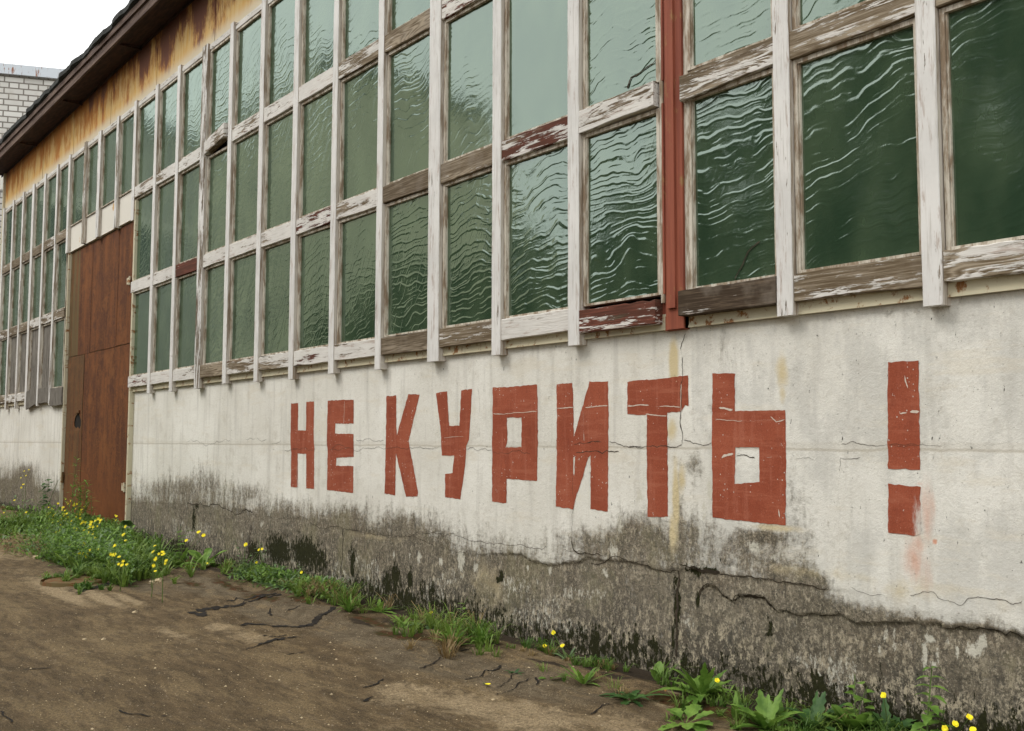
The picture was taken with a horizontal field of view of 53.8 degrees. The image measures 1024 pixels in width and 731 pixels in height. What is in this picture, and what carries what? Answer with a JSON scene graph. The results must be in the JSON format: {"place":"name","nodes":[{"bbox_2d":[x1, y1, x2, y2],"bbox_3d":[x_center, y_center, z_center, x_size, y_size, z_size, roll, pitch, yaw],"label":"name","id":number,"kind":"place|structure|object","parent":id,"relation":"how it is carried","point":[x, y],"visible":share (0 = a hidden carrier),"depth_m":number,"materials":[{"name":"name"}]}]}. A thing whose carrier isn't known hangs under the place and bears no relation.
{"place":"outdoors","nodes":[
{"label":"outdoors","id":0,"kind":"place"},
{"bbox_2d":[0,0,128,68],"label":"sky","id":1,"kind":"structure","parent":0,"point":[40,33],"materials":[{"name":"white"}]},
{"bbox_2d":[1,592,611,730],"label":"pebbles","id":2,"kind":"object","parent":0,"point":[297,688],"depth_m":6.98,"materials":[{"name":"stone"}]},
{"bbox_2d":[0,505,858,730],"bbox_3d":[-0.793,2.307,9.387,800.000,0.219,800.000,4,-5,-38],"label":"ground","id":3,"kind":"structure","parent":0,"point":[207,601],"depth_m":7.30,"materials":[{"name":"brown soil"}]},
{"bbox_2d":[0,63,63,244],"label":"brick building","id":4,"kind":"structure","parent":3,"relation":"on","point":[23,88],"depth_m":28.37,"materials":[{"name":"brick"}]},
{"bbox_2d":[0,532,65,557],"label":"grass","id":5,"kind":"structure","parent":3,"relation":"on","point":[14,541],"depth_m":15.49,"materials":[{"name":"green plant"}]},
{"bbox_2d":[39,479,57,515],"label":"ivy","id":6,"kind":"object","parent":3,"relation":"on","point":[49,489],"visible":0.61,"depth_m":19.69,"materials":[{"name":"green plant"}]},
{"bbox_2d":[63,457,99,526],"bbox_3d":[-7.216,2.173,16.889,0.530,1.352,0.954,3,-5,-30],"label":"bush","id":7,"kind":"object","parent":3,"relation":"on","point":[80,504],"visible":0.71,"depth_m":16.94,"materials":[{"name":"green plant"}]},
{"bbox_2d":[2,469,167,601],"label":"wildflowers","id":8,"kind":"object","parent":3,"relation":"on","point":[123,561],"visible":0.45,"depth_m":13.07,"materials":[{"name":"yellow plant"}]},
{"bbox_2d":[0,495,359,601],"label":"ground cover","id":9,"kind":"object","parent":3,"relation":"on","point":[62,546],"visible":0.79,"depth_m":13.87,"materials":[{"name":"green plant"}]},
{"bbox_2d":[169,526,205,566],"bbox_3d":[-4.335,2.400,13.403,0.482,0.594,0.615,2,-5,-19],"label":"weed","id":10,"kind":"object","parent":3,"relation":"on","point":[184,556],"visible":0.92,"depth_m":13.33,"materials":[{"name":"green plant"}]},
{"bbox_2d":[181,548,226,567],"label":"weed","id":11,"kind":"object","parent":3,"relation":"on","point":[197,555],"visible":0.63,"depth_m":13.14,"materials":[{"name":"green plant"}]},
{"bbox_2d":[234,538,262,575],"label":"weed","id":12,"kind":"object","parent":3,"relation":"on","point":[244,565],"visible":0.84,"depth_m":12.05,"materials":[{"name":"green plant"}]},
{"bbox_2d":[255,539,302,574],"bbox_3d":[-2.671,2.302,11.781,0.375,0.448,1.372,4,-5,-38],"label":"weed","id":13,"kind":"object","parent":3,"relation":"on","point":[300,572],"visible":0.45,"depth_m":12.15,"materials":[{"name":"green plant"}]},
{"bbox_2d":[263,573,297,589],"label":"weed","id":14,"kind":"object","parent":3,"relation":"on","point":[281,581],"visible":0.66,"depth_m":11.06,"materials":[{"name":"green plant"}]},
{"bbox_2d":[337,592,368,611],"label":"weed","id":15,"kind":"object","parent":3,"relation":"on","point":[348,608],"visible":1,"depth_m":9.71,"materials":[{"name":"green plant"}]},
{"bbox_2d":[365,598,400,613],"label":"weed","id":16,"kind":"object","parent":3,"relation":"on","point":[380,604],"visible":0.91,"depth_m":9.70,"materials":[{"name":"green plant"}]},
{"bbox_2d":[377,610,426,626],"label":"weed","id":17,"kind":"object","parent":3,"relation":"on","point":[399,620],"visible":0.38,"depth_m":9.11,"materials":[{"name":"green plant"}]},
{"bbox_2d":[431,596,476,652],"bbox_3d":[-0.465,2.046,8.025,0.427,0.404,0.412,1,-4,-7],"label":"weed","id":18,"kind":"object","parent":3,"relation":"on","point":[448,630],"visible":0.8,"depth_m":8.07,"materials":[{"name":"green plant"}]},
{"bbox_2d":[463,623,504,644],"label":"weed","id":19,"kind":"object","parent":3,"relation":"on","point":[480,634],"visible":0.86,"depth_m":8.00,"materials":[{"name":"green plant"}]},
{"bbox_2d":[0,0,1023,730],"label":"factory hall","id":20,"kind":"structure","parent":3,"relation":"on","point":[650,334],"depth_m":8.08,"materials":[{"name":"paint"}]},
{"bbox_2d":[0,338,6,395],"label":"window","id":21,"kind":"structure","parent":20,"relation":"in","point":[3,345],"depth_m":24.35,"materials":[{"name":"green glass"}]},
{"bbox_2d":[1,271,9,331],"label":"window","id":22,"kind":"structure","parent":20,"relation":"in","point":[6,277],"depth_m":24.49,"materials":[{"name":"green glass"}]},
{"bbox_2d":[4,207,12,265],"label":"window","id":23,"kind":"structure","parent":20,"relation":"in","point":[8,222],"depth_m":24.60,"materials":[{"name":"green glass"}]},
{"bbox_2d":[8,334,16,394],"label":"window","id":24,"kind":"structure","parent":20,"relation":"in","point":[13,339],"depth_m":23.56,"materials":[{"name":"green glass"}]},
{"bbox_2d":[11,266,19,327],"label":"window","id":25,"kind":"structure","parent":20,"relation":"in","point":[15,286],"depth_m":23.68,"materials":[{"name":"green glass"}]},
{"bbox_2d":[14,200,21,259],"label":"window","id":26,"kind":"structure","parent":20,"relation":"in","point":[18,212],"depth_m":23.79,"materials":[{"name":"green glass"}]},
{"bbox_2d":[18,331,26,392],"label":"window","id":27,"kind":"structure","parent":20,"relation":"in","point":[23,336],"depth_m":22.79,"materials":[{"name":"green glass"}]},
{"bbox_2d":[20,260,29,324],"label":"window","id":28,"kind":"structure","parent":20,"relation":"in","point":[25,274],"depth_m":22.92,"materials":[{"name":"green glass"}]},
{"bbox_2d":[23,192,31,253],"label":"window","id":29,"kind":"structure","parent":20,"relation":"in","point":[28,199],"depth_m":23.03,"materials":[{"name":"green glass"}]},
{"bbox_2d":[28,327,38,389],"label":"window","id":30,"kind":"structure","parent":20,"relation":"in","point":[34,332],"depth_m":22.00,"materials":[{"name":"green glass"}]},
{"bbox_2d":[31,253,41,319],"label":"window","id":31,"kind":"structure","parent":20,"relation":"in","point":[37,259],"depth_m":22.11,"materials":[{"name":"green glass"}]},
{"bbox_2d":[34,183,43,247],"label":"window","id":32,"kind":"structure","parent":20,"relation":"in","point":[39,190],"depth_m":22.23,"materials":[{"name":"green glass"}]},
{"bbox_2d":[40,322,50,387],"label":"window","id":33,"kind":"structure","parent":20,"relation":"in","point":[46,329],"depth_m":21.20,"materials":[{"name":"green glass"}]},
{"bbox_2d":[43,246,53,314],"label":"window","id":34,"kind":"structure","parent":20,"relation":"in","point":[48,267],"depth_m":21.32,"materials":[{"name":"green glass"}]},
{"bbox_2d":[45,172,56,240],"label":"window","id":35,"kind":"structure","parent":20,"relation":"in","point":[51,182],"depth_m":21.45,"materials":[{"name":"green glass"}]},
{"bbox_2d":[52,317,65,387],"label":"window","id":36,"kind":"structure","parent":20,"relation":"in","point":[60,325],"depth_m":20.35,"materials":[{"name":"green glass"}]},
{"bbox_2d":[55,239,67,311],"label":"window","id":37,"kind":"structure","parent":20,"relation":"in","point":[62,258],"depth_m":20.50,"materials":[{"name":"green glass"}]},
{"bbox_2d":[58,163,68,232],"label":"window","id":38,"kind":"structure","parent":20,"relation":"in","point":[63,191],"depth_m":20.68,"materials":[{"name":"green glass"}]},
{"bbox_2d":[70,151,83,226],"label":"window","id":39,"kind":"structure","parent":20,"relation":"in","point":[78,162],"depth_m":19.87,"materials":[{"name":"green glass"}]},
{"bbox_2d":[86,140,97,217],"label":"window","id":40,"kind":"structure","parent":20,"relation":"in","point":[92,149],"depth_m":19.09,"materials":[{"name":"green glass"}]},
{"bbox_2d":[101,125,116,208],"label":"window","id":41,"kind":"structure","parent":20,"relation":"in","point":[109,139],"depth_m":18.27,"materials":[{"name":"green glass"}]},
{"bbox_2d":[119,112,133,197],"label":"window","id":42,"kind":"structure","parent":20,"relation":"in","point":[127,124],"depth_m":17.48,"materials":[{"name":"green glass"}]},
{"bbox_2d":[132,288,149,375],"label":"window","id":43,"kind":"structure","parent":20,"relation":"in","point":[142,297],"depth_m":16.39,"materials":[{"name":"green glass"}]},
{"bbox_2d":[136,189,152,279],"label":"window","id":44,"kind":"structure","parent":20,"relation":"in","point":[145,200],"depth_m":16.51,"materials":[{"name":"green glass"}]},
{"bbox_2d":[137,95,154,184],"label":"window","id":45,"kind":"structure","parent":20,"relation":"in","point":[146,123],"depth_m":16.68,"materials":[{"name":"green glass"}]},
{"bbox_2d":[152,280,171,372],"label":"window","id":46,"kind":"structure","parent":20,"relation":"in","point":[162,303],"depth_m":15.63,"materials":[{"name":"green glass"}]},
{"bbox_2d":[156,176,174,271],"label":"window","id":47,"kind":"structure","parent":20,"relation":"in","point":[165,209],"depth_m":15.75,"materials":[{"name":"green glass"}]},
{"bbox_2d":[158,77,177,171],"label":"window","id":48,"kind":"structure","parent":20,"relation":"in","point":[168,95],"depth_m":15.88,"materials":[{"name":"green glass"}]},
{"bbox_2d":[175,271,196,368],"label":"window","id":49,"kind":"structure","parent":20,"relation":"in","point":[186,284],"depth_m":14.85,"materials":[{"name":"green glass"}]},
{"bbox_2d":[178,162,199,263],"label":"window","id":50,"kind":"structure","parent":20,"relation":"in","point":[189,178],"depth_m":14.96,"materials":[{"name":"green glass"}]},
{"bbox_2d":[181,58,201,158],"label":"window","id":51,"kind":"structure","parent":20,"relation":"in","point":[192,77],"depth_m":15.08,"materials":[{"name":"green glass"}]},
{"bbox_2d":[203,261,224,364],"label":"window","id":52,"kind":"structure","parent":20,"relation":"in","point":[214,274],"depth_m":14.01,"materials":[{"name":"green glass"}]},
{"bbox_2d":[205,146,226,253],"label":"window","id":53,"kind":"structure","parent":20,"relation":"in","point":[217,162],"depth_m":14.13,"materials":[{"name":"green glass"}]},
{"bbox_2d":[209,36,229,136],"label":"window","id":54,"kind":"structure","parent":20,"relation":"in","point":[220,55],"depth_m":14.26,"materials":[{"name":"green glass"}]},
{"bbox_2d":[229,250,255,360],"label":"window","id":55,"kind":"structure","parent":20,"relation":"in","point":[243,267],"depth_m":13.24,"materials":[{"name":"green glass"}]},
{"bbox_2d":[232,128,258,242],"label":"window","id":56,"kind":"structure","parent":20,"relation":"in","point":[245,162],"depth_m":13.36,"materials":[{"name":"green glass"}]},
{"bbox_2d":[235,11,260,125],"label":"window","id":57,"kind":"structure","parent":20,"relation":"in","point":[248,48],"depth_m":13.47,"materials":[{"name":"green glass"}]},
{"bbox_2d":[261,238,290,355],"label":"window","id":58,"kind":"structure","parent":20,"relation":"in","point":[276,257],"depth_m":12.45,"materials":[{"name":"green glass"}]},
{"bbox_2d":[263,108,292,231],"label":"window","id":59,"kind":"structure","parent":20,"relation":"in","point":[279,131],"depth_m":12.57,"materials":[{"name":"green glass"}]},
{"bbox_2d":[266,0,294,106],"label":"window","id":60,"kind":"structure","parent":20,"relation":"in","point":[281,13],"depth_m":12.70,"materials":[{"name":"green glass"}]},
{"bbox_2d":[296,224,329,350],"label":"window","id":61,"kind":"structure","parent":20,"relation":"in","point":[313,245],"depth_m":11.66,"materials":[{"name":"green glass"}]},
{"bbox_2d":[299,85,332,217],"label":"window","id":62,"kind":"structure","parent":20,"relation":"in","point":[316,112],"depth_m":11.78,"materials":[{"name":"green glass"}]},
{"bbox_2d":[301,0,333,85],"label":"window","id":63,"kind":"structure","parent":20,"relation":"in","point":[317,15],"depth_m":11.92,"materials":[{"name":"green glass"}]},
{"bbox_2d":[336,208,375,343],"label":"window","id":64,"kind":"structure","parent":20,"relation":"in","point":[356,279],"depth_m":10.87,"materials":[{"name":"green glass"}]},
{"bbox_2d":[339,59,377,201],"bbox_3d":[-1.625,-2.522,10.950,0.074,1.402,0.874,4,-5,-38],"label":"window","id":65,"kind":"structure","parent":20,"relation":"in","point":[359,90],"depth_m":10.99,"materials":[{"name":"green glass"}]},
{"bbox_2d":[341,0,378,61],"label":"window","id":66,"kind":"structure","parent":20,"relation":"in","point":[360,18],"depth_m":11.13,"materials":[{"name":"green glass"}]},
{"bbox_2d":[383,190,428,336],"bbox_3d":[-1.019,-0.998,10.054,0.074,1.379,0.864,4,-5,-38],"label":"window","id":67,"kind":"structure","parent":20,"relation":"in","point":[406,219],"depth_m":10.09,"materials":[{"name":"green glass"}]},
{"bbox_2d":[386,29,429,184],"bbox_3d":[-1.015,-2.579,10.174,0.074,1.402,0.864,4,-5,-38],"label":"window","id":68,"kind":"structure","parent":20,"relation":"in","point":[408,65],"depth_m":10.21,"materials":[{"name":"green glass"}]},
{"bbox_2d":[387,0,429,33],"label":"window","id":69,"kind":"structure","parent":20,"relation":"in","point":[399,12],"depth_m":10.39,"materials":[{"name":"green glass"}]},
{"bbox_2d":[442,167,491,327],"bbox_3d":[-0.377,-1.059,9.239,0.074,1.379,0.818,4,-5,-38],"label":"window","id":70,"kind":"structure","parent":20,"relation":"in","point":[467,200],"depth_m":9.27,"materials":[{"name":"green glass"}]},
{"bbox_2d":[443,0,492,162],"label":"window","id":71,"kind":"structure","parent":20,"relation":"in","point":[468,34],"depth_m":9.39,"materials":[{"name":"green glass"}]},
{"bbox_2d":[504,140,567,318],"bbox_3d":[0.228,-1.115,8.470,0.074,1.379,0.877,4,-5,-38],"label":"window","id":72,"kind":"structure","parent":20,"relation":"in","point":[535,183],"depth_m":8.49,"materials":[{"name":"green glass"}]},
{"bbox_2d":[504,0,567,139],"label":"window","id":73,"kind":"structure","parent":20,"relation":"in","point":[536,31],"depth_m":8.62,"materials":[{"name":"green glass"}]},
{"bbox_2d":[582,0,658,108],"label":"window","id":74,"kind":"structure","parent":20,"relation":"in","point":[620,38],"depth_m":7.81,"materials":[{"name":"green glass"}]},
{"bbox_2d":[583,108,660,306],"bbox_3d":[0.846,-1.173,7.686,0.074,1.379,0.837,4,-5,-38],"label":"window","id":75,"kind":"structure","parent":20,"relation":"in","point":[622,229],"depth_m":7.68,"materials":[{"name":"green glass"}]},
{"bbox_2d":[686,0,772,71],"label":"window","id":76,"kind":"structure","parent":20,"relation":"in","point":[716,29],"depth_m":6.99,"materials":[{"name":"green glass"}]},
{"bbox_2d":[687,68,776,288],"bbox_3d":[1.508,-1.235,6.844,0.074,1.379,0.762,4,-5,-38],"label":"window","id":77,"kind":"structure","parent":20,"relation":"in","point":[731,142],"depth_m":6.85,"materials":[{"name":"green glass"}]},
{"bbox_2d":[792,0,868,29],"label":"window","id":78,"kind":"structure","parent":20,"relation":"in","point":[804,12],"depth_m":6.39,"materials":[{"name":"green glass"}]},
{"bbox_2d":[793,18,920,273],"bbox_3d":[2.091,-1.290,6.104,0.074,1.379,0.860,4,-5,-38],"label":"window","id":79,"kind":"structure","parent":20,"relation":"in","point":[858,201],"depth_m":6.09,"materials":[{"name":"green glass"}]},
{"bbox_2d":[939,0,1023,249],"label":"window","id":80,"kind":"structure","parent":20,"relation":"in","point":[982,41],"depth_m":5.49,"materials":[{"name":"green glass"}]},
{"bbox_2d":[505,668,522,674],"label":"weed","id":81,"kind":"object","parent":3,"relation":"on","point":[517,670],"visible":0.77,"depth_m":7.23,"materials":[{"name":"green plant"}]},
{"bbox_2d":[543,630,584,659],"bbox_3d":[0.408,2.135,7.710,0.266,0.195,0.364,2,-5,-21],"label":"weed","id":82,"kind":"object","parent":3,"relation":"on","point":[553,632],"visible":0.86,"depth_m":7.67,"materials":[{"name":"green plant"}]},
{"bbox_2d":[559,664,610,686],"bbox_3d":[0.526,2.107,6.892,0.397,0.142,0.378,-3,-5,34],"label":"weed","id":83,"kind":"object","parent":3,"relation":"on","point":[581,679],"visible":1,"depth_m":6.86,"materials":[{"name":"green plant"}]},
{"bbox_2d":[599,690,669,706],"bbox_3d":[0.742,2.136,6.482,0.413,0.143,0.440,4,-5,-38],"label":"weed","id":84,"kind":"object","parent":3,"relation":"on","point":[632,695],"visible":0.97,"depth_m":6.48,"materials":[{"name":"green plant"}]},
{"bbox_2d":[650,659,671,680],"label":"weed","id":85,"kind":"object","parent":3,"relation":"on","point":[659,665],"visible":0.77,"depth_m":7.05,"materials":[{"name":"green plant"}]},
{"bbox_2d":[658,704,713,730],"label":"weed","id":86,"kind":"object","parent":3,"relation":"on","point":[692,710],"visible":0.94,"depth_m":6.00,"materials":[{"name":"green plant"}]},
{"bbox_2d":[646,662,734,703],"bbox_3d":[1.207,2.006,6.524,0.542,0.258,0.562,4,-5,-38],"label":"weed","id":87,"kind":"object","parent":3,"relation":"on","point":[704,681],"visible":0.9,"depth_m":6.43,"materials":[{"name":"green plant"}]},
{"bbox_2d":[731,691,740,719],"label":"weed","id":88,"kind":"object","parent":3,"relation":"on","point":[735,701],"visible":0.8,"depth_m":5.99,"materials":[{"name":"green plant"}]},
{"bbox_2d":[729,688,803,730],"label":"weed","id":89,"kind":"object","parent":3,"relation":"on","point":[765,707],"visible":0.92,"depth_m":5.86,"materials":[{"name":"green plant"}]},
{"bbox_2d":[770,700,791,720],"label":"weed","id":90,"kind":"object","parent":3,"relation":"on","point":[781,709],"visible":0.42,"depth_m":5.97,"materials":[{"name":"green plant"}]},
{"bbox_2d":[780,691,847,730],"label":"weed","id":91,"kind":"object","parent":3,"relation":"on","point":[817,706],"visible":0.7,"depth_m":5.87,"materials":[{"name":"green plant"}]},
{"bbox_2d":[822,674,895,730],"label":"weed","id":92,"kind":"object","parent":3,"relation":"on","point":[839,711],"visible":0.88,"depth_m":5.72,"materials":[{"name":"green plant"}]},
{"bbox_2d":[866,692,916,730],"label":"weed","id":93,"kind":"object","parent":3,"relation":"on","point":[885,706],"visible":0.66,"depth_m":5.69,"materials":[{"name":"green plant"}]},
{"bbox_2d":[910,666,947,730],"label":"nettle","id":94,"kind":"object","parent":3,"relation":"on","point":[928,720],"visible":1,"depth_m":5.30,"materials":[{"name":"green plant"}]},
{"bbox_2d":[920,706,976,730],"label":"weed","id":95,"kind":"object","parent":3,"relation":"on","point":[956,723],"visible":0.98,"depth_m":5.13,"materials":[{"name":"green plant"}]},
{"bbox_2d":[0,505,937,730],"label":"grass","id":96,"kind":"structure","parent":0,"point":[145,556],"depth_m":10.04,"materials":[{"name":"green plant"}]}
]}

